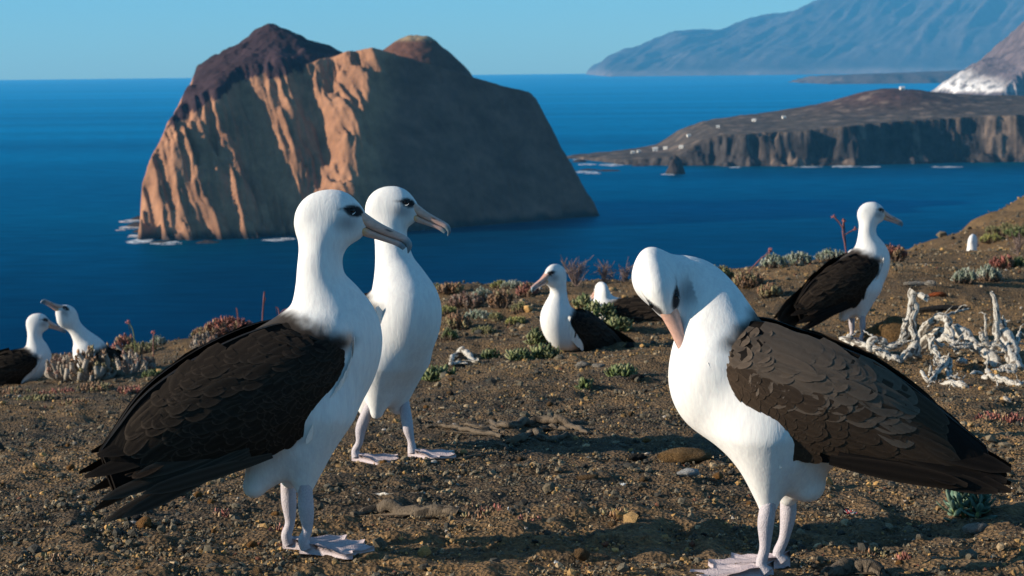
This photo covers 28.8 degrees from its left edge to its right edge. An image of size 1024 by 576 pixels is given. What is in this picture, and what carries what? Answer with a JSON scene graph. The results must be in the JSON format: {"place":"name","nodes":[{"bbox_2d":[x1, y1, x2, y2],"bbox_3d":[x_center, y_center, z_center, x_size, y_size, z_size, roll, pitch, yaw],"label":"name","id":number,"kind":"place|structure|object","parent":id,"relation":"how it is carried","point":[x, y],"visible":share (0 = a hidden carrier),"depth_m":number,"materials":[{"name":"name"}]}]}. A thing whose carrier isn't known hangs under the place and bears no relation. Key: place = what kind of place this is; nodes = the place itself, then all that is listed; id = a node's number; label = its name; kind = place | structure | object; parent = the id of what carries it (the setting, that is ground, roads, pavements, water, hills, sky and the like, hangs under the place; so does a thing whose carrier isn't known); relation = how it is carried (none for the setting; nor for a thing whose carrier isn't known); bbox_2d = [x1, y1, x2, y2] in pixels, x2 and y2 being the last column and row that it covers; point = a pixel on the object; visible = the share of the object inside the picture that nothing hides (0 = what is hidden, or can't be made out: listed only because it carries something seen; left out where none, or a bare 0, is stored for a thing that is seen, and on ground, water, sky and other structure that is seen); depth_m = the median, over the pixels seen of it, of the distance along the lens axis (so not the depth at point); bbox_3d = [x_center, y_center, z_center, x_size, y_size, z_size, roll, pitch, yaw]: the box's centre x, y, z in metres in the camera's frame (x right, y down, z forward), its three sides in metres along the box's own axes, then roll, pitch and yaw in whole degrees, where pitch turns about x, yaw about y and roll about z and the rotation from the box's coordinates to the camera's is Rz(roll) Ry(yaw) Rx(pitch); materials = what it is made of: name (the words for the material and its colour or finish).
{"place":"outdoors","nodes":[
{"label":"outdoors","id":0,"kind":"place"},
{"bbox_2d":[138,23,599,240],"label":"island","id":1,"kind":"structure","parent":0,"point":[269,128],"depth_m":1886.29,"materials":[{"name":"stone"}]},
{"bbox_2d":[0,0,814,79],"label":"sky","id":2,"kind":"structure","parent":0,"point":[40,39],"materials":[{"name":"blue"}]},
{"bbox_2d":[0,74,1023,353],"bbox_3d":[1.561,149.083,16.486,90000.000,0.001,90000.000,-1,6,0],"label":"sea","id":3,"kind":"structure","parent":0,"point":[74,158],"depth_m":2110.17,"materials":[{"name":"liquid"}]},
{"bbox_2d":[116,159,949,244],"bbox_3d":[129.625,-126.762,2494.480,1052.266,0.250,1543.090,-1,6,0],"label":"surf","id":4,"kind":"structure","parent":3,"relation":"on","point":[131,241],"depth_m":1937.61,"materials":[{"name":"white liquid"}]},
{"bbox_2d":[665,155,685,173],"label":"sea stack","id":5,"kind":"object","parent":3,"relation":"on","point":[675,166],"visible":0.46,"depth_m":2782.11,"materials":[{"name":"stone"}]},
{"bbox_2d":[567,88,1023,166],"bbox_3d":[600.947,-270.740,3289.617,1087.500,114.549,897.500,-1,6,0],"label":"headland","id":6,"kind":"structure","parent":3,"relation":"on","point":[892,126],"depth_m":3034.78,"materials":[{"name":"stone"}]},
{"bbox_2d":[790,70,962,83],"bbox_3d":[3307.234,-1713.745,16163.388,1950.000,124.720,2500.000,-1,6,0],"label":"spit","id":7,"kind":"structure","parent":3,"relation":"on","point":[913,77],"depth_m":15365.41,"materials":[{"name":"sand"}]},
{"bbox_2d":[0,195,1023,575],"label":"ground","id":8,"kind":"structure","parent":0,"point":[648,539],"depth_m":4.39,"materials":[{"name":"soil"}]},
{"bbox_2d":[0,387,39,395],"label":"ground cover","id":9,"kind":"object","parent":8,"relation":"on","point":[16,389],"visible":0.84,"depth_m":9.13,"materials":[{"name":"red plant"}]},
{"bbox_2d":[0,313,65,386],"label":"albatross","id":10,"kind":"object","parent":8,"relation":"on","point":[25,364],"visible":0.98,"depth_m":10.43,"materials":[{"name":"white"}]},
{"bbox_2d":[15,394,54,400],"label":"ground cover","id":11,"kind":"object","parent":8,"relation":"on","point":[38,397],"visible":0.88,"depth_m":8.21,"materials":[{"name":"green plant"}]},
{"bbox_2d":[38,552,63,562],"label":"dry sprig","id":12,"kind":"object","parent":8,"relation":"on","point":[55,555],"visible":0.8,"depth_m":3.51,"materials":[{"name":"brown plant"}]},
{"bbox_2d":[37,387,74,394],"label":"ground cover","id":13,"kind":"object","parent":8,"relation":"on","point":[64,390],"visible":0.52,"depth_m":8.80,"materials":[{"name":"red plant"}]},
{"bbox_2d":[43,352,70,380],"bbox_3d":[-2.271,0.398,10.092,0.234,0.158,0.236,3,7,30],"label":"stubby succulent","id":14,"kind":"object","parent":8,"relation":"on","point":[56,369],"visible":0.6,"depth_m":10.04,"materials":[{"name":"beige plant"}]},
{"bbox_2d":[58,397,91,405],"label":"ground cover","id":15,"kind":"object","parent":8,"relation":"on","point":[71,401],"visible":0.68,"depth_m":7.92,"materials":[{"name":"plant"}]},
{"bbox_2d":[41,299,127,367],"bbox_3d":[-2.056,0.378,10.128,0.668,0.688,0.210,-4,7,-28],"label":"albatross","id":16,"kind":"object","parent":8,"relation":"on","point":[68,320],"visible":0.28,"depth_m":10.00,"materials":[{"name":"white"}]},
{"bbox_2d":[68,345,119,381],"bbox_3d":[-2.002,0.367,9.526,0.239,0.186,0.250,-1,6,0],"label":"stubby succulent","id":17,"kind":"object","parent":8,"relation":"on","point":[91,368],"visible":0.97,"depth_m":9.49,"materials":[{"name":"green plant"}]},
{"bbox_2d":[76,381,113,391],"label":"ground cover","id":18,"kind":"object","parent":8,"relation":"on","point":[96,386],"visible":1,"depth_m":8.67,"materials":[{"name":"brown plant"}]},
{"bbox_2d":[113,333,136,348],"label":"red succulent","id":19,"kind":"object","parent":8,"relation":"on","point":[124,339],"visible":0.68,"depth_m":12.52,"materials":[{"name":"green plant"}]},
{"bbox_2d":[116,384,142,393],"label":"ground cover","id":20,"kind":"object","parent":8,"relation":"on","point":[134,388],"visible":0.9,"depth_m":8.32,"materials":[{"name":"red plant"}]},
{"bbox_2d":[110,349,157,373],"bbox_3d":[-1.925,0.382,10.021,0.275,0.152,0.270,2,7,22],"label":"stubby succulent","id":21,"kind":"object","parent":8,"relation":"on","point":[131,363],"visible":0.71,"depth_m":9.99,"materials":[{"name":"grey plant"}]},
{"bbox_2d":[122,340,157,354],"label":"green shrub","id":22,"kind":"object","parent":8,"relation":"on","point":[148,346],"visible":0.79,"depth_m":12.02,"materials":[{"name":"green plant"}]},
{"bbox_2d":[135,516,151,528],"bbox_3d":[-0.721,0.461,3.895,0.032,0.027,0.038,-1,6,-4],"label":"stone","id":23,"kind":"object","parent":8,"relation":"on","point":[144,522],"visible":0.99,"depth_m":3.88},
{"bbox_2d":[139,369,159,377],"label":"green weed","id":24,"kind":"object","parent":8,"relation":"on","point":[151,372],"visible":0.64,"depth_m":9.45,"materials":[{"name":"green plant"}]},
{"bbox_2d":[150,334,166,346],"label":"silver bush","id":25,"kind":"object","parent":8,"relation":"on","point":[159,341],"visible":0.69,"depth_m":12.49,"materials":[{"name":"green plant"}]},
{"bbox_2d":[190,326,212,337],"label":"red succulent","id":26,"kind":"object","parent":8,"relation":"on","point":[199,330],"visible":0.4,"depth_m":12.86,"materials":[{"name":"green plant"}]},
{"bbox_2d":[189,331,217,348],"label":"silver bush","id":27,"kind":"object","parent":8,"relation":"on","point":[201,341],"visible":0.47,"depth_m":11.60,"materials":[{"name":"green plant"}]},
{"bbox_2d":[213,507,236,516],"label":"dry sprig","id":28,"kind":"object","parent":8,"relation":"on","point":[219,514],"visible":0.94,"depth_m":4.03,"materials":[{"name":"brown plant"}]},
{"bbox_2d":[202,315,252,336],"bbox_3d":[-1.724,0.227,12.142,0.351,0.148,0.337,-3,7,-21],"label":"red succulent","id":29,"kind":"object","parent":8,"relation":"on","point":[218,326],"visible":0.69,"depth_m":12.09,"materials":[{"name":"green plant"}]},
{"bbox_2d":[79,190,411,559],"bbox_3d":[-0.463,0.158,3.483,0.594,0.649,0.237,-4,7,-27],"label":"albatross","id":30,"kind":"object","parent":8,"relation":"on","point":[267,405],"visible":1,"depth_m":3.44,"materials":[{"name":"black"}]},
{"bbox_2d":[351,186,455,464],"bbox_3d":[-0.377,0.080,4.874,0.520,0.667,0.230,5,8,42],"label":"albatross","id":31,"kind":"object","parent":8,"relation":"on","point":[402,295],"visible":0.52,"depth_m":4.73,"materials":[{"name":"white"}]},
{"bbox_2d":[350,498,458,518],"bbox_3d":[-0.205,0.443,3.952,0.234,0.045,0.070,2,7,21],"label":"rock","id":32,"kind":"object","parent":8,"relation":"on","point":[393,507],"visible":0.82,"depth_m":3.94,"materials":[{"name":"stone"}]},
{"bbox_2d":[420,364,457,381],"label":"green weed","id":33,"kind":"object","parent":8,"relation":"on","point":[432,374],"visible":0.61,"depth_m":7.78,"materials":[{"name":"green plant"}]},
{"bbox_2d":[441,304,456,315],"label":"scrub bush","id":34,"kind":"object","parent":8,"relation":"on","point":[446,309],"visible":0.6,"depth_m":10.67,"materials":[{"name":"green plant"}]},
{"bbox_2d":[441,326,457,340],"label":"scrub bush","id":35,"kind":"object","parent":8,"relation":"on","point":[449,333],"visible":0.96,"depth_m":9.46,"materials":[{"name":"green plant"}]},
{"bbox_2d":[436,281,464,293],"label":"scrub bush","id":36,"kind":"object","parent":8,"relation":"on","point":[448,288],"visible":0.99,"depth_m":11.69,"materials":[{"name":"brown plant"}]},
{"bbox_2d":[442,310,472,329],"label":"scrub bush","id":37,"kind":"object","parent":8,"relation":"on","point":[452,321],"visible":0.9,"depth_m":10.08,"materials":[{"name":"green plant"}]},
{"bbox_2d":[449,347,478,365],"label":"twig","id":38,"kind":"object","parent":8,"relation":"on","point":[467,353],"visible":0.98,"depth_m":8.49,"materials":[{"name":"white wood"}]},
{"bbox_2d":[447,291,484,307],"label":"scrub bush","id":39,"kind":"object","parent":8,"relation":"on","point":[471,299],"visible":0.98,"depth_m":10.87,"materials":[{"name":"brown plant"}]},
{"bbox_2d":[462,508,493,519],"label":"dry sprig","id":40,"kind":"object","parent":8,"relation":"on","point":[468,514],"visible":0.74,"depth_m":3.86,"materials":[{"name":"brown plant"}]},
{"bbox_2d":[465,309,492,318],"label":"scrub bush","id":41,"kind":"object","parent":8,"relation":"on","point":[479,314],"visible":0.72,"depth_m":10.36,"materials":[{"name":"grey plant"}]},
{"bbox_2d":[472,286,492,301],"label":"scrub bush","id":42,"kind":"object","parent":8,"relation":"on","point":[483,293],"visible":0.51,"depth_m":11.09,"materials":[{"name":"green plant"}]},
{"bbox_2d":[470,325,495,334],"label":"scrub bush","id":43,"kind":"object","parent":8,"relation":"on","point":[487,329],"visible":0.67,"depth_m":9.78,"materials":[{"name":"green plant"}]},
{"bbox_2d":[480,347,500,359],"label":"green weed","id":44,"kind":"object","parent":8,"relation":"on","point":[488,353],"visible":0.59,"depth_m":8.60,"materials":[{"name":"green plant"}]},
{"bbox_2d":[480,503,501,513],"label":"dry sprig","id":45,"kind":"object","parent":8,"relation":"on","point":[493,507],"visible":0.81,"depth_m":3.89,"materials":[{"name":"brown plant"}]},
{"bbox_2d":[488,312,504,321],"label":"scrub bush","id":46,"kind":"object","parent":8,"relation":"on","point":[496,317],"visible":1,"depth_m":10.23,"materials":[{"name":"green plant"}]},
{"bbox_2d":[490,279,506,287],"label":"scrub bush","id":47,"kind":"object","parent":8,"relation":"on","point":[495,284],"visible":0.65,"depth_m":11.89,"materials":[{"name":"green plant"}]},
{"bbox_2d":[487,289,514,308],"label":"scrub bush","id":48,"kind":"object","parent":8,"relation":"on","point":[496,298],"visible":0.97,"depth_m":10.60,"materials":[{"name":"brown plant"}]},
{"bbox_2d":[421,414,588,461],"bbox_3d":[-0.020,0.399,5.221,0.448,0.096,0.981,-1,6,0],"label":"root tangle","id":49,"kind":"object","parent":8,"relation":"on","point":[520,422],"visible":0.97,"depth_m":5.38,"materials":[{"name":"wood"}]},
{"bbox_2d":[501,279,525,289],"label":"scrub bush","id":50,"kind":"object","parent":8,"relation":"on","point":[512,284],"visible":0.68,"depth_m":11.69,"materials":[{"name":"green plant"}]},
{"bbox_2d":[505,316,525,325],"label":"scrub bush","id":51,"kind":"object","parent":8,"relation":"on","point":[514,320],"visible":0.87,"depth_m":10.08,"materials":[{"name":"green plant"}]},
{"bbox_2d":[510,301,526,314],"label":"scrub bush","id":52,"kind":"object","parent":8,"relation":"on","point":[519,306],"visible":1,"depth_m":10.40,"materials":[{"name":"green plant"}]},
{"bbox_2d":[505,347,533,360],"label":"green weed","id":53,"kind":"object","parent":8,"relation":"on","point":[514,354],"visible":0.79,"depth_m":8.27,"materials":[{"name":"green plant"}]},
{"bbox_2d":[515,281,539,297],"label":"scrub bush","id":54,"kind":"object","parent":8,"relation":"on","point":[524,289],"visible":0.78,"depth_m":11.12,"materials":[{"name":"red plant"}]},
{"bbox_2d":[518,512,540,521],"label":"dry sprig","id":55,"kind":"object","parent":8,"relation":"on","point":[527,518],"visible":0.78,"depth_m":3.78,"materials":[{"name":"brown plant"}]},
{"bbox_2d":[523,327,547,344],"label":"green weed","id":56,"kind":"object","parent":8,"relation":"on","point":[535,336],"visible":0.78,"depth_m":9.07,"materials":[{"name":"green plant"}]},
{"bbox_2d":[530,342,562,358],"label":"green weed","id":57,"kind":"object","parent":8,"relation":"on","point":[546,351],"visible":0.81,"depth_m":8.34,"materials":[{"name":"green plant"}]},
{"bbox_2d":[561,255,593,285],"bbox_3d":[0.347,-0.099,11.779,0.245,0.195,0.165,-4,7,-29],"label":"dry bush","id":58,"kind":"object","parent":8,"relation":"on","point":[574,279],"visible":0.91,"depth_m":11.79,"materials":[{"name":"plant"}]},
{"bbox_2d":[574,548,589,560],"bbox_3d":[0.122,0.465,3.475,0.032,0.023,0.029,-4,7,-28],"label":"stone","id":59,"kind":"object","parent":8,"relation":"on","point":[581,554],"visible":1,"depth_m":3.47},
{"bbox_2d":[531,264,634,351],"bbox_3d":[0.321,0.143,8.825,0.650,0.527,0.207,-6,8,-41],"label":"albatross","id":60,"kind":"object","parent":8,"relation":"on","point":[565,326],"visible":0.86,"depth_m":8.67,"materials":[{"name":"white"}]},
{"bbox_2d":[572,292,593,307],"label":"green weed","id":61,"kind":"object","parent":8,"relation":"on","point":[582,300],"visible":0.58,"depth_m":10.43,"materials":[{"name":"green plant"}]},
{"bbox_2d":[574,377,595,390],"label":"green weed","id":62,"kind":"object","parent":8,"relation":"on","point":[584,383],"visible":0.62,"depth_m":6.75,"materials":[{"name":"green plant"}]},
{"bbox_2d":[577,474,598,479],"bbox_3d":[0.168,0.420,4.416,0.050,0.014,0.022,-1,6,-6],"label":"stone","id":63,"kind":"object","parent":8,"relation":"on","point":[587,477],"visible":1,"depth_m":4.41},
{"bbox_2d":[581,299,622,321],"bbox_3d":[0.439,0.123,9.795,0.216,0.137,0.214,1,7,16],"label":"green weed","id":64,"kind":"object","parent":8,"relation":"on","point":[598,308],"visible":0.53,"depth_m":9.75,"materials":[{"name":"green plant"}]},
{"bbox_2d":[589,258,615,283],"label":"dry bush","id":65,"kind":"object","parent":8,"relation":"on","point":[604,273],"visible":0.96,"depth_m":11.82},
{"bbox_2d":[602,506,628,520],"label":"dry sprig","id":66,"kind":"object","parent":8,"relation":"on","point":[614,513],"visible":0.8,"depth_m":3.83,"materials":[{"name":"brown plant"}]},
{"bbox_2d":[600,362,637,378],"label":"green weed","id":67,"kind":"object","parent":8,"relation":"on","point":[625,370],"visible":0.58,"depth_m":7.12,"materials":[{"name":"green plant"}]},
{"bbox_2d":[606,315,634,331],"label":"green weed","id":68,"kind":"object","parent":8,"relation":"on","point":[616,322],"visible":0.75,"depth_m":9.52,"materials":[{"name":"green plant"}]},
{"bbox_2d":[614,256,633,281],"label":"dry bush","id":69,"kind":"object","parent":8,"relation":"on","point":[625,274],"visible":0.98,"depth_m":11.77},
{"bbox_2d":[590,282,663,322],"bbox_3d":[0.686,0.117,9.841,0.692,0.284,0.212,2,7,20],"label":"albatross","id":70,"kind":"object","parent":8,"relation":"on","point":[637,308],"visible":0.45,"depth_m":9.80,"materials":[{"name":"black"}]},
{"bbox_2d":[626,453,646,460],"bbox_3d":[0.299,0.405,4.767,0.051,0.018,0.022,-1,6,-6],"label":"stone","id":71,"kind":"object","parent":8,"relation":"on","point":[636,457],"visible":1,"depth_m":4.76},
{"bbox_2d":[657,447,711,463],"bbox_3d":[0.411,0.401,4.730,0.127,0.044,0.075,1,7,17],"label":"scoria rock","id":72,"kind":"object","parent":8,"relation":"on","point":[682,455],"visible":0.95,"depth_m":4.71,"materials":[{"name":"stone"}]},
{"bbox_2d":[677,468,699,476],"bbox_3d":[0.391,0.410,4.415,0.055,0.021,0.031,-1,6,-6],"label":"guano stone","id":73,"kind":"object","parent":8,"relation":"on","point":[689,472],"visible":1,"depth_m":4.41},
{"bbox_2d":[714,264,734,278],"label":"ridge bush","id":74,"kind":"object","parent":8,"relation":"on","point":[726,271],"visible":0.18,"depth_m":11.18,"materials":[{"name":"green plant"}]},
{"bbox_2d":[731,270,765,288],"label":"ridge bush","id":75,"kind":"object","parent":8,"relation":"on","point":[750,279],"visible":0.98,"depth_m":10.88,"materials":[{"name":"brown plant"}]},
{"bbox_2d":[756,281,784,298],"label":"ridge bush","id":76,"kind":"object","parent":8,"relation":"on","point":[768,290],"visible":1,"depth_m":10.48,"materials":[{"name":"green plant"}]},
{"bbox_2d":[759,252,790,269],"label":"ridge bush","id":77,"kind":"object","parent":8,"relation":"on","point":[771,261],"visible":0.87,"depth_m":11.91,"materials":[{"name":"green plant"}]},
{"bbox_2d":[784,251,811,265],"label":"ridge bush","id":78,"kind":"object","parent":8,"relation":"on","point":[795,258],"visible":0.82,"depth_m":12.32,"materials":[{"name":"green plant"}]},
{"bbox_2d":[632,247,1011,575],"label":"albatross","id":79,"kind":"object","parent":8,"relation":"on","point":[786,416],"visible":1,"depth_m":3.22,"materials":[{"name":"white"}]},
{"bbox_2d":[815,248,844,261],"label":"ridge bush","id":80,"kind":"object","parent":8,"relation":"on","point":[829,254],"visible":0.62,"depth_m":12.98,"materials":[{"name":"green plant"}]},
{"bbox_2d":[773,202,902,341],"bbox_3d":[1.455,-0.062,8.901,0.616,0.635,0.229,-3,7,-24],"label":"albatross","id":81,"kind":"object","parent":8,"relation":"on","point":[847,286],"visible":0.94,"depth_m":8.85,"materials":[{"name":"black"}]},
{"bbox_2d":[831,214,856,252],"bbox_3d":[2.043,-0.305,12.243,0.168,0.300,0.035,-1,6,0],"label":"flower stalk","id":82,"kind":"object","parent":8,"relation":"on","point":[843,226],"visible":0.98,"depth_m":12.23,"materials":[{"name":"red plant"}]},
{"bbox_2d":[819,558,889,575],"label":"rock","id":83,"kind":"object","parent":8,"relation":"on","point":[867,567],"visible":0.98,"depth_m":3.35,"materials":[{"name":"stone"}]},
{"bbox_2d":[854,546,886,558],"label":"dry sprig","id":84,"kind":"object","parent":8,"relation":"on","point":[870,549],"visible":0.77,"depth_m":3.55,"materials":[{"name":"brown plant"}]},
{"bbox_2d":[863,316,920,344],"bbox_3d":[1.722,0.209,8.916,0.265,0.170,0.192,-4,7,-30],"label":"mound","id":85,"kind":"object","parent":8,"relation":"on","point":[888,328],"visible":0.38,"depth_m":8.86,"materials":[{"name":"soil"}]},
{"bbox_2d":[887,242,907,262],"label":"ridge bush","id":86,"kind":"object","parent":8,"relation":"on","point":[897,253],"visible":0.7,"depth_m":12.60,"materials":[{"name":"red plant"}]},
{"bbox_2d":[893,551,913,559],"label":"dry sprig","id":87,"kind":"object","parent":8,"relation":"on","point":[904,555],"visible":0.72,"depth_m":3.48,"materials":[{"name":"pink plant"}]},
{"bbox_2d":[903,281,924,285],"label":"stone","id":88,"kind":"object","parent":8,"relation":"on","point":[917,283],"visible":0.84,"depth_m":10.49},
{"bbox_2d":[839,288,1023,388],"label":"driftwood","id":89,"kind":"object","parent":8,"relation":"on","point":[923,339],"visible":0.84,"depth_m":7.40,"materials":[{"name":"wood"}]},
{"bbox_2d":[919,305,969,312],"bbox_3d":[2.159,0.106,9.964,0.294,0.046,0.092,-1,6,-6],"label":"stone","id":90,"kind":"object","parent":8,"relation":"on","point":[935,308],"visible":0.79,"depth_m":9.93,"materials":[{"name":"stone"}]},
{"bbox_2d":[950,267,978,283],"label":"ridge bush","id":91,"kind":"object","parent":8,"relation":"on","point":[965,276],"visible":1,"depth_m":10.59,"materials":[{"name":"green plant"}]},
{"bbox_2d":[936,489,997,520],"bbox_3d":[0.888,0.412,3.890,0.124,0.096,0.110,0,6,6],"label":"succulent","id":92,"kind":"object","parent":8,"relation":"on","point":[957,503],"visible":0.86,"depth_m":3.87,"materials":[{"name":"green plant"}]},
{"bbox_2d":[967,234,978,250],"bbox_3d":[3.384,-0.145,14.938,0.220,0.485,0.751,3,7,30],"label":"albatross","id":93,"kind":"object","parent":8,"relation":"on","point":[972,244],"visible":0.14,"depth_m":15.07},
{"bbox_2d":[962,522,988,534],"bbox_3d":[0.858,0.447,3.683,0.051,0.027,0.029,-1,6,-6],"label":"rubble lump","id":94,"kind":"object","parent":8,"relation":"on","point":[972,528],"visible":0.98,"depth_m":3.67,"materials":[{"name":"stone"}]},
{"bbox_2d":[976,263,1003,281],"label":"ridge bush","id":95,"kind":"object","parent":8,"relation":"on","point":[991,273],"visible":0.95,"depth_m":10.75,"materials":[{"name":"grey plant"}]},
{"bbox_2d":[979,233,1003,243],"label":"ridge bush","id":96,"kind":"object","parent":8,"relation":"on","point":[987,238],"visible":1,"depth_m":16.16,"materials":[{"name":"green plant"}]},
{"bbox_2d":[975,410,1023,422],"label":"creeping weed","id":97,"kind":"object","parent":8,"relation":"on","point":[1011,417],"visible":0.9,"depth_m":5.35,"materials":[{"name":"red plant"}]},
{"bbox_2d":[989,254,1014,268],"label":"ridge bush","id":98,"kind":"object","parent":8,"relation":"on","point":[1003,261],"visible":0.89,"depth_m":12.39,"materials":[{"name":"red plant"}]},
{"bbox_2d":[984,222,1023,235],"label":"ridge bush","id":99,"kind":"object","parent":8,"relation":"on","point":[991,229],"visible":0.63,"depth_m":16.41,"materials":[{"name":"green plant"}]},
{"bbox_2d":[1004,226,1023,238],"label":"ridge bush","id":100,"kind":"object","parent":8,"relation":"on","point":[1015,231],"visible":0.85,"depth_m":16.03,"materials":[{"name":"green plant"}]},
{"bbox_2d":[1006,228,1023,254],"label":"dry bush","id":101,"kind":"object","parent":8,"relation":"on","point":[1018,244],"visible":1,"depth_m":13.40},
{"bbox_2d":[1013,255,1023,266],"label":"ridge bush","id":102,"kind":"object","parent":8,"relation":"on","point":[1019,260],"visible":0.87,"depth_m":12.43,"materials":[{"name":"green plant"}]},
{"bbox_2d":[586,0,1023,76],"bbox_3d":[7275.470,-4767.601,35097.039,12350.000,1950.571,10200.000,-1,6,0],"label":"mountain","id":103,"kind":"structure","parent":0,"point":[850,36],"depth_m":32149.01,"materials":[{"name":"stone"}]},
{"bbox_2d":[928,292,946,296],"bbox_3d":[2.184,0.034,10.233,0.107,0.028,0.042,-1,6,-6],"label":"slab","id":104,"kind":"object","parent":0,"point":[941,294],"depth_m":10.22,"materials":[{"name":"red stone"}]},
{"bbox_2d":[930,21,1023,95],"bbox_3d":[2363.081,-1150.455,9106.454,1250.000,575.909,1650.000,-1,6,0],"label":"hillside","id":105,"kind":"structure","parent":0,"point":[998,69],"depth_m":9025.02,"materials":[{"name":"stone"}]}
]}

